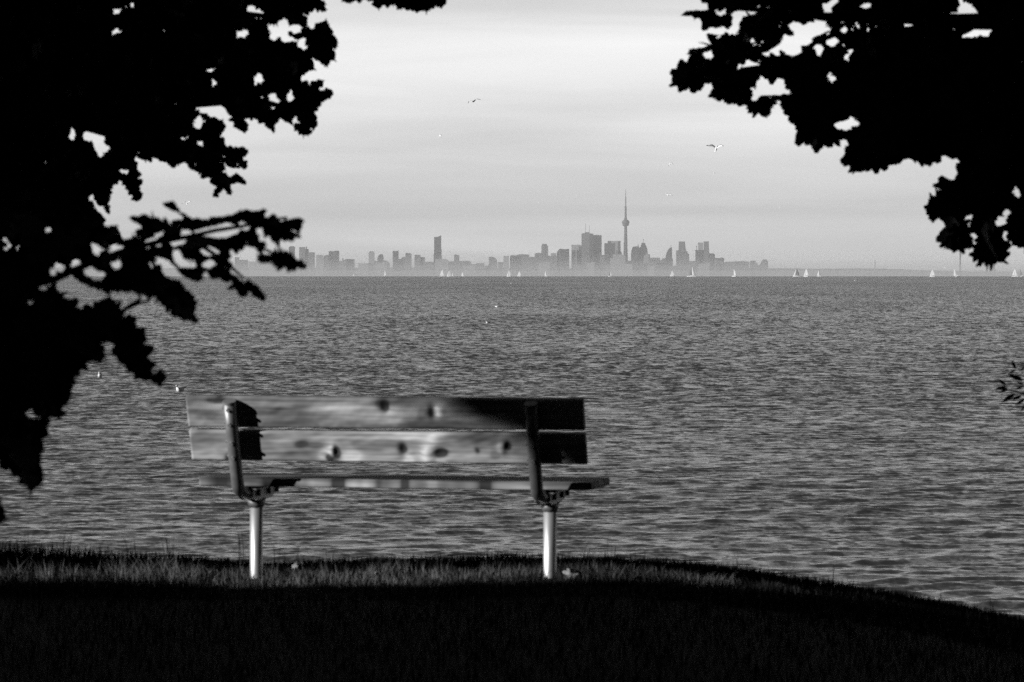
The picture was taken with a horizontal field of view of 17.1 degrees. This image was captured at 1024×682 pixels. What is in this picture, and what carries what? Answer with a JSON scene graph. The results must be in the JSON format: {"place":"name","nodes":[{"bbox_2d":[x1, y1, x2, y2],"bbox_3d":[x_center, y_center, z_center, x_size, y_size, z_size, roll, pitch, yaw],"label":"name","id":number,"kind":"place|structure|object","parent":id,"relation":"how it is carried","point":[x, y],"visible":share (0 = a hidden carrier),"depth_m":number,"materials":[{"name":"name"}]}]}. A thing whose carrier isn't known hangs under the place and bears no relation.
{"place":"outdoors","nodes":[
{"label":"outdoors","id":0,"kind":"place"},
{"bbox_2d":[277,242,279,275],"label":"office tower","id":1,"kind":"structure","parent":0,"point":[278,272],"depth_m":21672.96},
{"bbox_2d":[289,246,294,275],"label":"office tower","id":2,"kind":"structure","parent":0,"point":[291,249],"depth_m":21673.34,"materials":[{"name":"grey glass"}]},
{"bbox_2d":[299,247,308,275],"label":"office tower","id":3,"kind":"structure","parent":0,"point":[304,253],"depth_m":21675.51,"materials":[{"name":"grey"}]},
{"bbox_2d":[309,252,314,275],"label":"office tower","id":4,"kind":"structure","parent":0,"point":[311,263],"depth_m":21874.50,"materials":[{"name":"grey concrete"}]},
{"bbox_2d":[316,255,322,275],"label":"office tower","id":5,"kind":"structure","parent":0,"point":[319,265],"depth_m":21674.74,"materials":[{"name":"grey concrete"}]},
{"bbox_2d":[329,251,338,275],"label":"office tower","id":6,"kind":"structure","parent":0,"point":[333,263],"depth_m":21674.49,"materials":[{"name":"grey glass"}]},
{"bbox_2d":[369,251,373,262],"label":"office tower","id":7,"kind":"structure","parent":0,"point":[371,256],"depth_m":21673.72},
{"bbox_2d":[377,254,383,262],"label":"apartment block","id":8,"kind":"structure","parent":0,"point":[380,258],"depth_m":21673.98,"materials":[{"name":"grey glass"}]},
{"bbox_2d":[393,251,398,275],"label":"office tower","id":9,"kind":"structure","parent":0,"point":[395,255],"depth_m":21674.11,"materials":[{"name":"grey glass"}]},
{"bbox_2d":[0,551,799,598],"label":"dry grass","id":10,"kind":"structure","parent":0,"point":[240,580],"depth_m":15.23,"materials":[{"name":"black plant"}]},
{"bbox_2d":[405,253,411,275],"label":"office tower","id":11,"kind":"structure","parent":0,"point":[408,264],"depth_m":21674.87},
{"bbox_2d":[415,255,424,275],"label":"office tower","id":12,"kind":"structure","parent":0,"point":[419,261],"depth_m":21675.51,"materials":[{"name":"grey concrete"}]},
{"bbox_2d":[434,236,441,275],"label":"office tower","id":13,"kind":"structure","parent":0,"point":[437,249],"depth_m":21672.71,"materials":[{"name":"grey glass"}]},
{"bbox_2d":[454,254,458,275],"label":"office tower","id":14,"kind":"structure","parent":0,"point":[456,264],"depth_m":21674.74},
{"bbox_2d":[0,276,1023,618],"bbox_3d":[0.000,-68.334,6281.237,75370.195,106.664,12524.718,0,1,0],"label":"water","id":15,"kind":"structure","parent":0,"point":[866,430],"depth_m":103.04,"materials":[{"name":"grey liquid"}]},
{"bbox_2d":[176,385,186,391],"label":"gull","id":16,"kind":"object","parent":15,"relation":"on","point":[178,389],"visible":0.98,"depth_m":129.52,"materials":[{"name":"white"}]},
{"bbox_2d":[687,265,695,276],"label":"sailboat","id":17,"kind":"object","parent":15,"relation":"on","point":[691,271],"visible":0.98,"depth_m":4298.41,"materials":[{"name":"grey fabric"}]},
{"bbox_2d":[793,269,799,276],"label":"sailboat","id":18,"kind":"object","parent":15,"relation":"on","point":[796,273],"visible":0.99,"depth_m":4798.72,"materials":[{"name":"grey fabric"}]},
{"bbox_2d":[1011,268,1017,276],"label":"sailboat","id":19,"kind":"object","parent":15,"relation":"on","point":[1015,272],"visible":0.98,"depth_m":4698.10,"materials":[{"name":"grey fabric"}]},
{"bbox_2d":[0,537,1023,681],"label":"ground","id":20,"kind":"structure","parent":0,"point":[452,661],"depth_m":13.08,"materials":[{"name":"plant"}]},
{"bbox_2d":[0,201,307,522],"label":"oak tree","id":21,"kind":"object","parent":20,"relation":"on","point":[53,340],"visible":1,"depth_m":6.65,"materials":[{"name":"black plant"}]},
{"bbox_2d":[0,0,446,263],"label":"oak tree","id":22,"kind":"object","parent":20,"relation":"on","point":[77,66],"visible":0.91,"depth_m":10.99,"materials":[{"name":"black plant"}]},
{"bbox_2d":[185,395,609,578],"bbox_3d":[-0.511,0.718,15.309,1.801,0.959,0.720,0,1,12],"label":"park bench","id":23,"kind":"object","parent":20,"relation":"on","point":[533,447],"visible":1,"depth_m":15.10,"materials":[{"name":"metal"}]},
{"bbox_2d":[562,568,578,577],"bbox_3d":[0.260,1.026,15.085,0.056,0.046,0.056,-1,1,-33],"label":"fallen leaf","id":24,"kind":"object","parent":20,"relation":"on","point":[568,572],"visible":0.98,"depth_m":15.09,"materials":[{"name":"grey plant"}]},
{"bbox_2d":[669,0,1023,271],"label":"maple tree","id":25,"kind":"object","parent":20,"relation":"on","point":[930,86],"visible":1,"depth_m":10.57,"materials":[{"name":"black plant"}]},
{"bbox_2d":[17,517,1009,619],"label":"tall grass","id":26,"kind":"structure","parent":0,"point":[169,550],"depth_m":16.12,"materials":[{"name":"black plant"}]},
{"bbox_2d":[3,0,1023,271],"label":"sky","id":27,"kind":"structure","parent":0,"point":[577,108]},
{"bbox_2d":[519,254,528,275],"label":"office tower","id":28,"kind":"structure","parent":0,"point":[524,258],"depth_m":21974.15,"materials":[{"name":"grey concrete"}]},
{"bbox_2d":[50,267,1023,275],"bbox_3d":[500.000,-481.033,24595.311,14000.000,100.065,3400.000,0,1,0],"label":"terrain","id":29,"kind":"structure","parent":0,"point":[771,272],"depth_m":23538.56,"materials":[{"name":"grey"}]},
{"bbox_2d":[235,257,238,275],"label":"apartment block","id":30,"kind":"structure","parent":29,"relation":"on","point":[237,263],"depth_m":21674.62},
{"bbox_2d":[239,260,247,275],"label":"apartment block","id":31,"kind":"structure","parent":29,"relation":"on","point":[243,267],"depth_m":21675.00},
{"bbox_2d":[248,262,288,275],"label":"apartment block","id":32,"kind":"structure","parent":29,"relation":"on","point":[259,269],"depth_m":22275.25,"materials":[{"name":"grey concrete"}]},
{"bbox_2d":[324,255,328,275],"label":"apartment block","id":33,"kind":"structure","parent":29,"relation":"on","point":[326,265],"depth_m":21874.69,"materials":[{"name":"grey concrete"}]},
{"bbox_2d":[339,258,354,275],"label":"apartment block","id":34,"kind":"structure","parent":29,"relation":"on","point":[344,265],"depth_m":21675.00,"materials":[{"name":"grey"}]},
{"bbox_2d":[358,262,374,275],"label":"apartment block","id":35,"kind":"structure","parent":29,"relation":"on","point":[363,269],"depth_m":21675.25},
{"bbox_2d":[369,263,374,275],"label":"block","id":36,"kind":"structure","parent":29,"relation":"on","point":[371,269],"depth_m":21325.33,"materials":[{"name":"grey"}]},
{"bbox_2d":[375,262,386,275],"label":"block","id":37,"kind":"structure","parent":29,"relation":"on","point":[380,269],"depth_m":21325.33,"materials":[{"name":"grey concrete"}]},
{"bbox_2d":[374,260,389,275],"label":"apartment block","id":38,"kind":"structure","parent":29,"relation":"on","point":[388,268],"depth_m":21874.95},
{"bbox_2d":[395,263,401,275],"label":"block","id":39,"kind":"structure","parent":29,"relation":"on","point":[398,269],"depth_m":21325.33,"materials":[{"name":"grey glass"}]},
{"bbox_2d":[396,259,403,275],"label":"apartment block","id":40,"kind":"structure","parent":29,"relation":"on","point":[398,261],"depth_m":21474.41,"materials":[{"name":"grey glass"}]},
{"bbox_2d":[422,265,431,275],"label":"block","id":41,"kind":"structure","parent":29,"relation":"on","point":[426,270],"depth_m":21325.58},
{"bbox_2d":[425,262,433,275],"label":"apartment block","id":42,"kind":"structure","parent":29,"relation":"on","point":[429,264],"depth_m":21974.67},
{"bbox_2d":[435,259,447,275],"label":"apartment block","id":43,"kind":"structure","parent":29,"relation":"on","point":[440,264],"depth_m":21474.92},
{"bbox_2d":[448,261,470,275],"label":"apartment block","id":44,"kind":"structure","parent":29,"relation":"on","point":[461,265],"depth_m":21974.67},
{"bbox_2d":[463,265,474,275],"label":"block","id":45,"kind":"structure","parent":29,"relation":"on","point":[469,270],"depth_m":21325.46,"materials":[{"name":"grey"}]},
{"bbox_2d":[471,263,484,275],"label":"apartment block","id":46,"kind":"structure","parent":29,"relation":"on","point":[479,269],"depth_m":21675.25,"materials":[{"name":"grey"}]},
{"bbox_2d":[485,265,490,275],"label":"block","id":47,"kind":"structure","parent":29,"relation":"on","point":[487,270],"depth_m":21325.46,"materials":[{"name":"grey glass"}]},
{"bbox_2d":[489,257,496,275],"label":"apartment block","id":48,"kind":"structure","parent":29,"relation":"on","point":[493,262],"depth_m":21674.74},
{"bbox_2d":[498,262,502,275],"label":"apartment block","id":49,"kind":"structure","parent":29,"relation":"on","point":[500,268],"depth_m":21675.19,"materials":[{"name":"grey concrete"}]},
{"bbox_2d":[503,256,508,275],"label":"apartment block","id":50,"kind":"structure","parent":29,"relation":"on","point":[505,265],"depth_m":21674.74,"materials":[{"name":"grey glass"}]},
{"bbox_2d":[510,255,520,275],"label":"apartment block","id":51,"kind":"structure","parent":29,"relation":"on","point":[515,264],"depth_m":21674.74,"materials":[{"name":"grey glass"}]},
{"bbox_2d":[525,263,533,275],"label":"block","id":52,"kind":"structure","parent":29,"relation":"on","point":[529,269],"depth_m":21325.33,"materials":[{"name":"grey"}]},
{"bbox_2d":[529,257,534,275],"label":"apartment block","id":53,"kind":"structure","parent":29,"relation":"on","point":[531,259],"depth_m":21674.23,"materials":[{"name":"grey concrete"}]},
{"bbox_2d":[538,262,549,275],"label":"block","id":54,"kind":"structure","parent":29,"relation":"on","point":[543,268],"depth_m":21325.33,"materials":[{"name":"grey"}]},
{"bbox_2d":[562,262,568,275],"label":"block","id":55,"kind":"structure","parent":29,"relation":"on","point":[565,269],"depth_m":21325.33,"materials":[{"name":"grey glass"}]},
{"bbox_2d":[573,264,580,275],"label":"block","id":56,"kind":"structure","parent":29,"relation":"on","point":[576,270],"depth_m":21325.58,"materials":[{"name":"grey"}]},
{"bbox_2d":[587,262,594,275],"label":"block","id":57,"kind":"structure","parent":29,"relation":"on","point":[590,268],"depth_m":21325.33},
{"bbox_2d":[594,263,602,275],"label":"block","id":58,"kind":"structure","parent":29,"relation":"on","point":[598,269],"depth_m":21325.33,"materials":[{"name":"grey glass"}]},
{"bbox_2d":[605,265,609,275],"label":"block","id":59,"kind":"structure","parent":29,"relation":"on","point":[607,268],"depth_m":21325.33,"materials":[{"name":"grey"}]},
{"bbox_2d":[610,254,624,275],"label":"apartment block","id":60,"kind":"structure","parent":29,"relation":"on","point":[617,264],"depth_m":21274.84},
{"bbox_2d":[625,264,632,275],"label":"apartment block","id":61,"kind":"structure","parent":29,"relation":"on","point":[628,269],"depth_m":21175.49,"materials":[{"name":"grey"}]},
{"bbox_2d":[647,265,653,275],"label":"block","id":62,"kind":"structure","parent":29,"relation":"on","point":[650,270],"depth_m":21325.58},
{"bbox_2d":[650,258,659,275],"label":"apartment block","id":63,"kind":"structure","parent":29,"relation":"on","point":[655,262],"depth_m":21674.36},
{"bbox_2d":[656,265,666,275],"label":"block","id":64,"kind":"structure","parent":29,"relation":"on","point":[661,270],"depth_m":21325.46,"materials":[{"name":"grey glass"}]},
{"bbox_2d":[665,247,672,275],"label":"apartment block","id":65,"kind":"structure","parent":29,"relation":"on","point":[669,259],"depth_m":21673.98,"materials":[{"name":"grey glass"}]},
{"bbox_2d":[535,253,540,275],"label":"office tower","id":66,"kind":"structure","parent":0,"point":[537,258],"depth_m":21974.15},
{"bbox_2d":[541,244,547,262],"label":"office tower","id":67,"kind":"structure","parent":0,"point":[544,253],"depth_m":21673.22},
{"bbox_2d":[548,256,558,275],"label":"office tower","id":68,"kind":"structure","parent":0,"point":[554,266],"depth_m":21674.74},
{"bbox_2d":[557,249,568,275],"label":"office tower","id":69,"kind":"structure","parent":0,"point":[563,255],"depth_m":21673.72,"materials":[{"name":"grey glass"}]},
{"bbox_2d":[571,250,575,275],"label":"office tower","id":70,"kind":"structure","parent":0,"point":[573,257],"depth_m":21474.41,"materials":[{"name":"grey glass"}]},
{"bbox_2d":[571,245,580,264],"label":"office tower","id":71,"kind":"structure","parent":0,"point":[575,247],"depth_m":21972.47,"materials":[{"name":"grey"}]},
{"bbox_2d":[577,246,581,275],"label":"office tower","id":72,"kind":"structure","parent":0,"point":[579,256],"depth_m":21523.77,"materials":[{"name":"grey glass"}]},
{"bbox_2d":[581,224,590,275],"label":"office tower","id":73,"kind":"structure","parent":0,"point":[585,246],"depth_m":21663.35,"materials":[{"name":"silver metal"}]},
{"bbox_2d":[589,234,592,262],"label":"office tower","id":74,"kind":"structure","parent":0,"point":[590,248],"depth_m":21647.59,"materials":[{"name":"grey glass"}]},
{"bbox_2d":[593,235,601,262],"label":"office tower","id":75,"kind":"structure","parent":0,"point":[597,246],"depth_m":21672.52,"materials":[{"name":"grey glass"}]},
{"bbox_2d":[600,255,604,275],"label":"office tower","id":76,"kind":"structure","parent":0,"point":[602,258],"depth_m":21474.29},
{"bbox_2d":[604,241,614,264],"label":"office tower","id":77,"kind":"structure","parent":0,"point":[609,249],"depth_m":21463.15,"materials":[{"name":"grey glass"}]},
{"bbox_2d":[611,241,617,253],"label":"office tower","id":78,"kind":"structure","parent":0,"point":[616,245],"depth_m":22071.92,"materials":[{"name":"grey concrete"}]},
{"bbox_2d":[618,241,620,253],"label":"office tower","id":79,"kind":"structure","parent":0,"point":[619,245],"depth_m":21672.26,"materials":[{"name":"grey glass"}]},
{"bbox_2d":[622,189,628,263],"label":"observation tower","id":80,"kind":"structure","parent":0,"point":[625,222],"depth_m":21681.93,"materials":[{"name":"concrete"}]},
{"bbox_2d":[631,246,640,275],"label":"office tower","id":81,"kind":"structure","parent":0,"point":[635,256],"depth_m":21674.11,"materials":[{"name":"grey glass"}]},
{"bbox_2d":[639,239,647,275],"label":"office tower","id":82,"kind":"structure","parent":0,"point":[643,251],"depth_m":21673.72,"materials":[{"name":"grey glass"}]},
{"bbox_2d":[644,254,648,275],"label":"office tower","id":83,"kind":"structure","parent":0,"point":[646,260],"depth_m":21374.56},
{"bbox_2d":[660,258,666,265],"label":"apartment block","id":84,"kind":"structure","parent":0,"point":[663,261],"depth_m":21674.36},
{"bbox_2d":[668,265,680,275],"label":"block","id":85,"kind":"structure","parent":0,"point":[676,269],"depth_m":21325.46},
{"bbox_2d":[676,241,688,275],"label":"office tower","id":86,"kind":"structure","parent":0,"point":[682,257],"depth_m":21673.98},
{"bbox_2d":[689,261,694,275],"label":"apartment block","id":87,"kind":"structure","parent":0,"point":[692,263],"depth_m":21674.68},
{"bbox_2d":[695,246,703,275],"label":"office tower","id":88,"kind":"structure","parent":0,"point":[699,256],"depth_m":21474.16,"materials":[{"name":"grey glass"}]},
{"bbox_2d":[698,243,702,249],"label":"office tower","id":89,"kind":"structure","parent":0,"point":[700,246],"depth_m":21672.32,"materials":[{"name":"grey"}]},
{"bbox_2d":[699,262,708,275],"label":"block","id":90,"kind":"structure","parent":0,"point":[703,269],"depth_m":21325.33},
{"bbox_2d":[704,241,708,262],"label":"office tower","id":91,"kind":"structure","parent":0,"point":[706,251],"depth_m":21673.09,"materials":[{"name":"grey"}]},
{"bbox_2d":[709,253,714,275],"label":"office tower","id":92,"kind":"structure","parent":0,"point":[711,264],"depth_m":21674.62,"materials":[{"name":"grey glass"}]},
{"bbox_2d":[706,144,722,151],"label":"gull","id":93,"kind":"object","parent":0,"point":[715,148],"visible":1,"depth_m":214.73,"materials":[{"name":"white"}]},
{"bbox_2d":[715,257,723,275],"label":"apartment block","id":94,"kind":"structure","parent":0,"point":[721,258],"depth_m":21974.03,"materials":[{"name":"grey"}]},
{"bbox_2d":[716,263,724,275],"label":"block","id":95,"kind":"structure","parent":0,"point":[720,269],"depth_m":21325.33,"materials":[{"name":"grey glass"}]},
{"bbox_2d":[724,261,748,275],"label":"apartment block","id":96,"kind":"structure","parent":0,"point":[740,268],"depth_m":21675.13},
{"bbox_2d":[750,260,757,275],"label":"apartment block","id":97,"kind":"structure","parent":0,"point":[753,264],"depth_m":21675.13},
{"bbox_2d":[756,264,763,275],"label":"block","id":98,"kind":"structure","parent":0,"point":[759,270],"depth_m":21325.46,"materials":[{"name":"grey"}]},
{"bbox_2d":[760,259,767,275],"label":"apartment block","id":99,"kind":"structure","parent":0,"point":[764,262],"depth_m":21674.87,"materials":[{"name":"grey concrete"}]},
{"bbox_2d":[959,251,960,275],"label":"chimney stack","id":100,"kind":"object","parent":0,"point":[959,263],"visible":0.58,"depth_m":20491.53,"materials":[{"name":"grey brick"}]},
{"bbox_2d":[994,361,1023,410],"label":"leaves","id":101,"kind":"object","parent":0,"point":[1004,388],"visible":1,"depth_m":13.21,"materials":[{"name":"black plant"}]}
]}

